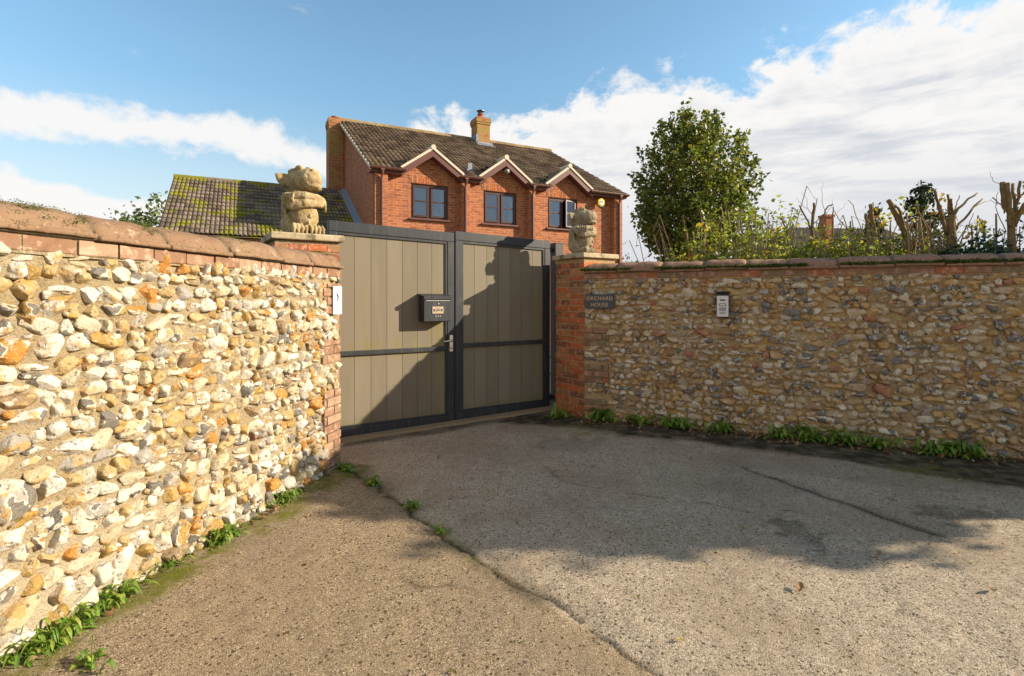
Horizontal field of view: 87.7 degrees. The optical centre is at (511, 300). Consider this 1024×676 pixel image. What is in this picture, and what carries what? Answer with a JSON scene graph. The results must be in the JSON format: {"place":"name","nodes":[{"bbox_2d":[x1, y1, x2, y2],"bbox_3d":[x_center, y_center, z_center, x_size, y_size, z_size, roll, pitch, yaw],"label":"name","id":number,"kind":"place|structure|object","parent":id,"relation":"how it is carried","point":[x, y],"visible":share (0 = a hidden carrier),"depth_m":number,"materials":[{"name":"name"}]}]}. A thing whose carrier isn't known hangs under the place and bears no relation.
{"place":"outdoors","nodes":[
{"label":"outdoors","id":0,"kind":"place"},
{"bbox_2d":[0,410,1023,675],"bbox_3d":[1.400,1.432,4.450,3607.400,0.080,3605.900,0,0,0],"label":"ground","id":1,"kind":"structure","parent":0,"point":[344,602],"depth_m":2.88,"materials":[{"name":"grey concrete"}]},
{"bbox_2d":[0,626,67,664],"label":"weed","id":2,"kind":"object","parent":1,"relation":"on","point":[24,652],"visible":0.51,"depth_m":2.17,"materials":[{"name":"green plant"}]},
{"bbox_2d":[0,599,112,669],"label":"weed","id":3,"kind":"object","parent":1,"relation":"on","point":[57,633],"visible":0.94,"depth_m":2.23,"materials":[{"name":"green plant"}]},
{"bbox_2d":[70,634,114,673],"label":"weed","id":4,"kind":"object","parent":1,"relation":"on","point":[89,660],"visible":1,"depth_m":2.11,"materials":[{"name":"green plant"}]},
{"bbox_2d":[72,569,158,631],"bbox_3d":[-1.903,1.405,2.545,0.265,0.094,0.499,0,0,0],"label":"weed","id":5,"kind":"object","parent":1,"relation":"on","point":[120,596],"visible":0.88,"depth_m":2.54,"materials":[{"name":"green plant"}]},
{"bbox_2d":[104,190,167,226],"bbox_3d":[-14.815,-1.601,21.857,4.410,6.131,3.827,0,0,0],"label":"distant tree","id":6,"kind":"object","parent":1,"relation":"on","point":[152,220],"visible":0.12,"depth_m":21.84,"materials":[{"name":"green plant"}]},
{"bbox_2d":[0,198,343,664],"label":"flint wall","id":7,"kind":"structure","parent":1,"relation":"on","point":[165,393],"depth_m":2.74,"materials":[{"name":"stone"}]},
{"bbox_2d":[333,286,341,313],"bbox_3d":[-1.516,-0.005,4.629,0.012,0.240,0.140,0,0,11],"label":"notice","id":8,"kind":"object","parent":7,"relation":"attached to","point":[337,299],"visible":1,"depth_m":4.62,"materials":[{"name":"white plastic"}]},
{"bbox_2d":[154,550,194,571],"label":"weed","id":9,"kind":"object","parent":1,"relation":"on","point":[171,563],"visible":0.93,"depth_m":2.86,"materials":[{"name":"green plant"}]},
{"bbox_2d":[201,519,249,550],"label":"weed","id":10,"kind":"object","parent":1,"relation":"on","point":[229,533],"visible":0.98,"depth_m":3.20,"materials":[{"name":"green plant"}]},
{"bbox_2d":[158,174,361,241],"bbox_3d":[-8.152,-1.175,17.615,5.131,5.650,7.644,0,0,-27],"label":"annex","id":11,"kind":"object","parent":1,"relation":"on","point":[222,207],"visible":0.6,"depth_m":15.51,"materials":[{"name":"tile"}]},
{"bbox_2d":[265,486,301,507],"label":"weed","id":12,"kind":"object","parent":1,"relation":"on","point":[286,496],"visible":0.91,"depth_m":3.82,"materials":[{"name":"green plant"}]},
{"bbox_2d":[260,231,343,462],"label":"gate pillar","id":13,"kind":"structure","parent":1,"relation":"on","point":[328,244],"depth_m":4.58,"materials":[{"name":"red brick"}]},
{"bbox_2d":[275,165,326,233],"bbox_3d":[-1.876,-0.887,4.772,0.377,0.645,0.407,0,0,43],"label":"gargoyle statue","id":14,"kind":"object","parent":13,"relation":"on","point":[301,201],"visible":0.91,"depth_m":4.67,"materials":[{"name":"stone"}]},
{"bbox_2d":[335,457,355,472],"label":"weed","id":15,"kind":"object","parent":1,"relation":"on","point":[347,468],"visible":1,"depth_m":4.53,"materials":[{"name":"green plant"}]},
{"bbox_2d":[364,473,382,486],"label":"weed","id":16,"kind":"object","parent":1,"relation":"on","point":[372,481],"visible":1,"depth_m":4.21,"materials":[{"name":"green plant"}]},
{"bbox_2d":[403,496,423,508],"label":"weed","id":17,"kind":"object","parent":1,"relation":"on","point":[415,505],"visible":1,"depth_m":3.74,"materials":[{"name":"green plant"}]},
{"bbox_2d":[431,517,452,534],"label":"weed","id":18,"kind":"object","parent":1,"relation":"on","point":[441,530],"visible":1,"depth_m":3.34,"materials":[{"name":"green plant"}]},
{"bbox_2d":[340,404,553,443],"bbox_3d":[-0.647,1.450,6.247,3.150,0.154,0.286,0,0,-32],"label":"threshold","id":19,"kind":"object","parent":1,"relation":"on","point":[356,438],"visible":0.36,"depth_m":6.06,"materials":[{"name":"concrete"}]},
{"bbox_2d":[325,110,629,263],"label":"brick house","id":20,"kind":"structure","parent":1,"relation":"on","point":[394,176],"depth_m":17.17,"materials":[{"name":"brick"}]},
{"bbox_2d":[411,183,446,219],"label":"window","id":21,"kind":"structure","parent":20,"relation":"in","point":[425,199],"depth_m":15.88,"materials":[{"name":"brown wood"}]},
{"bbox_2d":[432,209,439,216],"bbox_3d":[-2.291,-2.580,15.969,0.338,0.340,0.338,0,0,-27],"label":"table lamp","id":22,"kind":"object","parent":20,"relation":"in","point":[435,212],"visible":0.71,"depth_m":15.85,"materials":[{"name":"white"}]},
{"bbox_2d":[484,191,515,224],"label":"window","id":23,"kind":"structure","parent":20,"relation":"in","point":[499,207],"depth_m":16.93,"materials":[{"name":"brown wood"}]},
{"bbox_2d":[548,197,575,228],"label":"window","id":24,"kind":"structure","parent":20,"relation":"in","point":[559,209],"depth_m":17.74,"materials":[{"name":"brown wood"}]},
{"bbox_2d":[597,198,603,206],"bbox_3d":[3.022,-3.350,18.163,0.268,0.298,0.112,0,0,-27],"label":"alarm box","id":25,"kind":"object","parent":20,"relation":"attached to","point":[600,202],"visible":1,"depth_m":18.11,"materials":[{"name":"yellow plastic"}]},
{"bbox_2d":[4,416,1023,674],"bbox_3d":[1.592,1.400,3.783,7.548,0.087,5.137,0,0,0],"label":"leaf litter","id":26,"kind":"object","parent":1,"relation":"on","point":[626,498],"visible":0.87,"depth_m":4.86,"materials":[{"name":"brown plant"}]},
{"bbox_2d":[550,243,563,404],"bbox_3d":[0.595,0.344,7.098,0.138,2.218,0.128,0,0,-32],"label":"gate post","id":27,"kind":"object","parent":1,"relation":"on","point":[557,248],"visible":0.59,"depth_m":7.06,"materials":[{"name":"metal"}]},
{"bbox_2d":[453,231,553,419],"bbox_3d":[-0.059,0.296,6.680,1.472,2.239,0.064,0,0,-32],"label":"gate leaf","id":28,"kind":"object","parent":27,"relation":"attached to","point":[501,324],"visible":0.94,"depth_m":6.61,"materials":[{"name":"wood"}]},
{"bbox_2d":[546,402,575,418],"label":"weed","id":29,"kind":"object","parent":1,"relation":"on","point":[561,413],"visible":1,"depth_m":6.41,"materials":[{"name":"green plant"}]},
{"bbox_2d":[552,252,618,417],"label":"gate pillar","id":30,"kind":"structure","parent":1,"relation":"on","point":[569,335],"depth_m":6.57,"materials":[{"name":"red brick"}]},
{"bbox_2d":[568,207,596,253],"bbox_3d":[0.881,-0.867,6.659,0.349,0.604,0.376,0,0,32],"label":"gargoyle statue","id":31,"kind":"object","parent":30,"relation":"on","point":[582,230],"visible":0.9,"depth_m":6.57,"materials":[{"name":"grey stone"}]},
{"bbox_2d":[586,407,617,422],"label":"weed","id":32,"kind":"object","parent":1,"relation":"on","point":[597,415],"visible":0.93,"depth_m":6.15,"materials":[{"name":"green plant"}]},
{"bbox_2d":[623,414,660,426],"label":"weed","id":33,"kind":"object","parent":1,"relation":"on","point":[643,420],"visible":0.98,"depth_m":6.02,"materials":[{"name":"green plant"}]},
{"bbox_2d":[652,414,701,428],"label":"weed","id":34,"kind":"object","parent":1,"relation":"on","point":[682,424],"visible":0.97,"depth_m":5.85,"materials":[{"name":"green plant"}]},
{"bbox_2d":[627,97,771,262],"bbox_3d":[3.530,-1.138,10.249,2.556,5.185,2.731,0,0,0],"label":"sycamore tree","id":35,"kind":"object","parent":1,"relation":"on","point":[697,142],"visible":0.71,"depth_m":9.69,"materials":[{"name":"green plant"}]},
{"bbox_2d":[700,419,739,433],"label":"weed","id":36,"kind":"object","parent":1,"relation":"on","point":[722,426],"visible":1,"depth_m":5.71,"materials":[{"name":"green plant"}]},
{"bbox_2d":[623,207,829,261],"bbox_3d":[3.037,0.079,7.306,2.924,2.748,1.136,0,0,0],"label":"bramble bush","id":37,"kind":"object","parent":1,"relation":"on","point":[703,257],"visible":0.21,"depth_m":7.24,"materials":[{"name":"green plant"}]},
{"bbox_2d":[727,186,839,259],"bbox_3d":[3.970,-0.119,7.894,1.640,3.144,1.167,0,0,0],"label":"bramble bush","id":38,"kind":"object","parent":1,"relation":"on","point":[775,212],"visible":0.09,"depth_m":7.87,"materials":[{"name":"green plant"}]},
{"bbox_2d":[760,423,808,438],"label":"weed","id":39,"kind":"object","parent":1,"relation":"on","point":[781,432],"visible":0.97,"depth_m":5.43,"materials":[{"name":"green plant"}]},
{"bbox_2d":[796,581,804,591],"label":"fallen leaf","id":40,"kind":"object","parent":1,"relation":"on","point":[800,586],"visible":1,"depth_m":2.67,"materials":[{"name":"brown plant"}]},
{"bbox_2d":[578,253,1023,459],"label":"flint wall","id":41,"kind":"structure","parent":1,"relation":"on","point":[908,349],"depth_m":5.41,"materials":[{"name":"stone"}]},
{"bbox_2d":[585,294,613,308],"bbox_3d":[1.034,0.006,6.265,0.335,0.168,0.084,0,0,22],"label":"name sign","id":42,"kind":"object","parent":41,"relation":"attached to","point":[599,301],"visible":1,"depth_m":6.23,"materials":[{"name":"stone"}]},
{"bbox_2d":[715,291,729,316],"bbox_3d":[2.257,0.036,5.714,0.149,0.277,0.160,0,0,22],"label":"intercom","id":43,"kind":"object","parent":41,"relation":"attached to","point":[722,303],"visible":1,"depth_m":5.66,"materials":[{"name":"silver plastic"}]},
{"bbox_2d":[787,422,828,442],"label":"weed","id":44,"kind":"object","parent":1,"relation":"on","point":[805,435],"visible":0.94,"depth_m":5.40,"materials":[{"name":"green plant"}]},
{"bbox_2d":[731,214,905,257],"bbox_3d":[21.594,-1.770,35.807,14.700,6.840,10.000,0,0,-8],"label":"bungalow","id":45,"kind":"object","parent":1,"relation":"on","point":[827,219],"visible":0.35,"depth_m":33.73,"materials":[{"name":"tile"}]},
{"bbox_2d":[781,182,862,255],"bbox_3d":[4.212,0.023,7.192,1.103,3.337,0.348,0,0,-6],"label":"pruned shrub","id":46,"kind":"object","parent":1,"relation":"on","point":[812,220],"visible":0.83,"depth_m":7.19,"materials":[{"name":"brown plant"}]},
{"bbox_2d":[743,213,905,259],"bbox_3d":[4.119,0.142,6.959,2.081,2.620,1.202,0,0,0],"label":"bramble bush","id":47,"kind":"object","parent":1,"relation":"on","point":[799,253],"visible":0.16,"depth_m":6.85,"materials":[{"name":"green plant"}]},
{"bbox_2d":[814,426,874,446],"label":"weed","id":48,"kind":"object","parent":1,"relation":"on","point":[848,439],"visible":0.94,"depth_m":5.26,"materials":[{"name":"green plant"}]},
{"bbox_2d":[864,204,886,252],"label":"pruned shrub","id":49,"kind":"object","parent":1,"relation":"on","point":[871,216],"visible":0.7,"depth_m":6.78,"materials":[{"name":"brown plant"}]},
{"bbox_2d":[856,432,904,449],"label":"weed","id":50,"kind":"object","parent":1,"relation":"on","point":[884,443],"visible":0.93,"depth_m":5.14,"materials":[{"name":"green plant"}]},
{"bbox_2d":[805,196,969,257],"bbox_3d":[4.577,0.083,6.657,2.178,2.739,1.182,0,0,0],"label":"bramble bush","id":51,"kind":"object","parent":1,"relation":"on","point":[870,246],"visible":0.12,"depth_m":6.51,"materials":[{"name":"green plant"}]},
{"bbox_2d":[886,199,932,254],"bbox_3d":[4.854,0.077,6.479,0.720,2.644,0.382,0,0,0],"label":"pruned shrub","id":52,"kind":"object","parent":1,"relation":"on","point":[898,217],"visible":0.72,"depth_m":6.47,"materials":[{"name":"brown plant"}]},
{"bbox_2d":[881,180,962,253],"bbox_3d":[10.027,-0.750,13.029,2.338,4.401,2.191,0,0,15],"label":"conifer","id":53,"kind":"object","parent":1,"relation":"on","point":[923,198],"visible":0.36,"depth_m":12.88,"materials":[{"name":"green plant"}]},
{"bbox_2d":[909,436,968,459],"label":"weed","id":54,"kind":"object","parent":1,"relation":"on","point":[932,446],"visible":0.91,"depth_m":4.94,"materials":[{"name":"green plant"}]},
{"bbox_2d":[873,213,1023,256],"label":"bramble bush","id":55,"kind":"object","parent":1,"relation":"on","point":[920,248],"visible":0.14,"depth_m":6.20,"materials":[{"name":"green plant"}]},
{"bbox_2d":[918,189,986,254],"bbox_3d":[5.085,0.086,6.087,0.958,2.698,0.403,0,0,0],"label":"pruned shrub","id":56,"kind":"object","parent":1,"relation":"on","point":[948,227],"visible":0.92,"depth_m":6.08,"materials":[{"name":"brown plant"}]},
{"bbox_2d":[944,440,997,460],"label":"weed","id":57,"kind":"object","parent":1,"relation":"on","point":[977,449],"visible":0.84,"depth_m":4.86,"materials":[{"name":"green plant"}]},
{"bbox_2d":[926,219,1023,254],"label":"bramble bush","id":58,"kind":"object","parent":1,"relation":"on","point":[992,246],"visible":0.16,"depth_m":5.83,"materials":[{"name":"green plant"}]},
{"bbox_2d":[989,171,1023,252],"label":"pruned shrub","id":59,"kind":"object","parent":1,"relation":"on","point":[1013,215],"visible":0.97,"depth_m":5.67,"materials":[{"name":"brown plant"}]},
{"bbox_3d":[-2.030,0.397,5.431,0.138,2.218,0.128,0,0,-32],"label":"gate post","id":60,"kind":"object","parent":1,"relation":"on","visible":0},
{"bbox_2d":[326,220,453,437],"bbox_3d":[-1.320,0.302,5.843,1.522,2.276,0.126,0,0,-32],"label":"gate leaf","id":61,"kind":"object","parent":60,"relation":"attached to","point":[396,371],"visible":0.73,"depth_m":5.88,"materials":[{"name":"wood"}]},
{"bbox_2d":[418,294,452,321],"bbox_3d":[-0.869,0.074,6.051,0.359,0.312,0.178,0,0,-32],"label":"letter box","id":62,"kind":"object","parent":61,"relation":"attached to","point":[434,307],"visible":1,"depth_m":5.99,"materials":[{"name":"metal"}]},
{"bbox_2d":[0,0,1023,261],"label":"sky","id":63,"kind":"structure","parent":0,"point":[102,102],"materials":[{"name":"blue"}]},
{"bbox_2d":[859,202,887,254],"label":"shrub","id":64,"kind":"object","parent":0,"point":[876,214],"visible":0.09,"depth_m":15.89,"materials":[{"name":"green plant"}]}
]}

